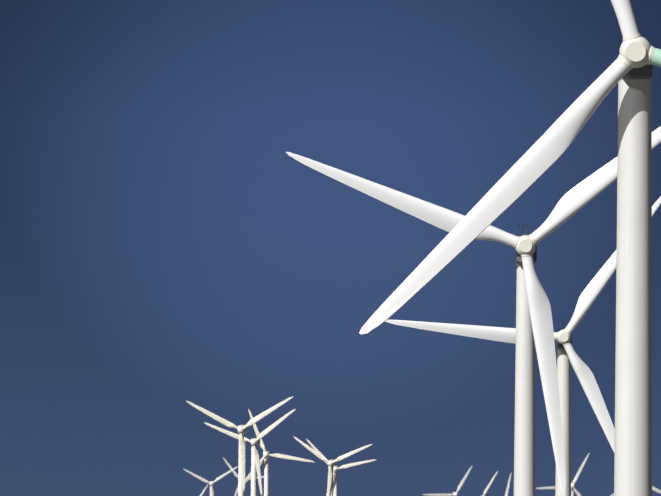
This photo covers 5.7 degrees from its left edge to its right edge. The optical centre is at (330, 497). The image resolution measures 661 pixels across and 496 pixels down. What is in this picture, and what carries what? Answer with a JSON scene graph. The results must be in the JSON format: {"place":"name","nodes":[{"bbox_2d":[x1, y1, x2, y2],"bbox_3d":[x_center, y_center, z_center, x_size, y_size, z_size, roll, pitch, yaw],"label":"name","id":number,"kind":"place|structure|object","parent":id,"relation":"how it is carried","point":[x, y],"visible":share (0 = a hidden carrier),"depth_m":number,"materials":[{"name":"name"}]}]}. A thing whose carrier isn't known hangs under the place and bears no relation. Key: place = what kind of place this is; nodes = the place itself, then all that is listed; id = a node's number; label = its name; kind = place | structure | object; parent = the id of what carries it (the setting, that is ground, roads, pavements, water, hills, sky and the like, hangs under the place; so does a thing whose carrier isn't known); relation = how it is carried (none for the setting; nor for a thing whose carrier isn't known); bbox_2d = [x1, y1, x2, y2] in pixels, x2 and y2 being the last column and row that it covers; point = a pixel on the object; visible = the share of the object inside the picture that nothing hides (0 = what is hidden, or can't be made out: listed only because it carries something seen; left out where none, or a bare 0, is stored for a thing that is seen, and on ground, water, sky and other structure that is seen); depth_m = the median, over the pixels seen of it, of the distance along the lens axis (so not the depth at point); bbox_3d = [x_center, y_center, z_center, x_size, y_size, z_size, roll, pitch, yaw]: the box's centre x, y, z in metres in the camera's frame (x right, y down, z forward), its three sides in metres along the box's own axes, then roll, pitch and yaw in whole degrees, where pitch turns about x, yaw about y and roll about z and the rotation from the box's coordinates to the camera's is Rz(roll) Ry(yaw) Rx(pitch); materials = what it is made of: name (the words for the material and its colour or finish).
{"place":"outdoors","nodes":[
{"label":"outdoors","id":0,"kind":"place"},
{"bbox_2d":[0,0,660,495],"label":"sky","id":1,"kind":"structure","parent":0,"point":[163,247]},
{"bbox_3d":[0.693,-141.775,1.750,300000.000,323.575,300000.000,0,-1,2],"label":"ground","id":2,"kind":"structure","parent":0,"visible":0},
{"bbox_2d":[183,468,236,495],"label":"wind turbine","id":3,"kind":"object","parent":2,"relation":"on","point":[212,484],"visible":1,"depth_m":3303.53,"materials":[{"name":"white metal"}]},
{"bbox_2d":[187,396,293,495],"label":"wind turbine","id":4,"kind":"object","parent":2,"relation":"on","point":[242,430],"visible":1,"depth_m":2002.32,"materials":[{"name":"paint"}]},
{"bbox_2d":[224,459,263,494],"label":"wind turbine","id":5,"kind":"object","parent":2,"relation":"on","point":[231,468],"visible":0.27,"depth_m":3503.61,"materials":[{"name":"white metal"}]},
{"bbox_2d":[204,409,294,495],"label":"wind turbine","id":6,"kind":"object","parent":2,"relation":"on","point":[255,462],"visible":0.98,"depth_m":2152.34,"materials":[{"name":"paint"}]},
{"bbox_2d":[235,410,313,495],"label":"wind turbine","id":7,"kind":"object","parent":2,"relation":"on","point":[266,456],"visible":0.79,"depth_m":2302.15,"materials":[{"name":"paint"}]},
{"bbox_2d":[293,436,371,495],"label":"wind turbine","id":8,"kind":"object","parent":2,"relation":"on","point":[331,464],"visible":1,"depth_m":2351.58,"materials":[{"name":"paint"}]},
{"bbox_2d":[306,439,376,495],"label":"wind turbine","id":9,"kind":"object","parent":2,"relation":"on","point":[335,474],"visible":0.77,"depth_m":2501.12,"materials":[{"name":"paint"}]},
{"bbox_2d":[424,466,472,495],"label":"wind turbine","id":10,"kind":"object","parent":2,"relation":"on","point":[456,492],"visible":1,"depth_m":3299.53,"materials":[{"name":"white metal"}]},
{"bbox_2d":[286,126,660,495],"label":"turbine","id":11,"kind":"object","parent":2,"relation":"on","point":[534,325],"visible":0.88,"depth_m":900.18,"materials":[{"name":"paint"}]},
{"bbox_2d":[483,471,498,495],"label":"wind turbine","id":12,"kind":"object","parent":2,"relation":"on","point":[485,491],"visible":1,"depth_m":3448.56,"materials":[{"name":"white metal"}]},
{"bbox_2d":[505,475,510,495],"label":"wind turbine","id":13,"kind":"object","parent":2,"relation":"on","point":[507,487],"visible":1,"depth_m":3598.40,"materials":[{"name":"white metal"}]},
{"bbox_2d":[359,0,660,495],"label":"wind turbine","id":14,"kind":"object","parent":2,"relation":"on","point":[629,70],"visible":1,"depth_m":592.13,"materials":[{"name":"paint"}]},
{"bbox_2d":[385,196,660,495],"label":"turbine","id":15,"kind":"object","parent":2,"relation":"on","point":[566,352],"visible":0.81,"depth_m":1272.74,"materials":[{"name":"paint"}]},
{"bbox_2d":[537,453,589,495],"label":"wind turbine","id":16,"kind":"object","parent":2,"relation":"on","point":[572,486],"visible":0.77,"depth_m":3198.04,"materials":[{"name":"white metal"}]},
{"bbox_2d":[611,486,660,495],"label":"wind turbine","id":17,"kind":"object","parent":2,"relation":"on","point":[654,489],"visible":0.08,"depth_m":2998.58,"materials":[{"name":"white metal"}]}
]}

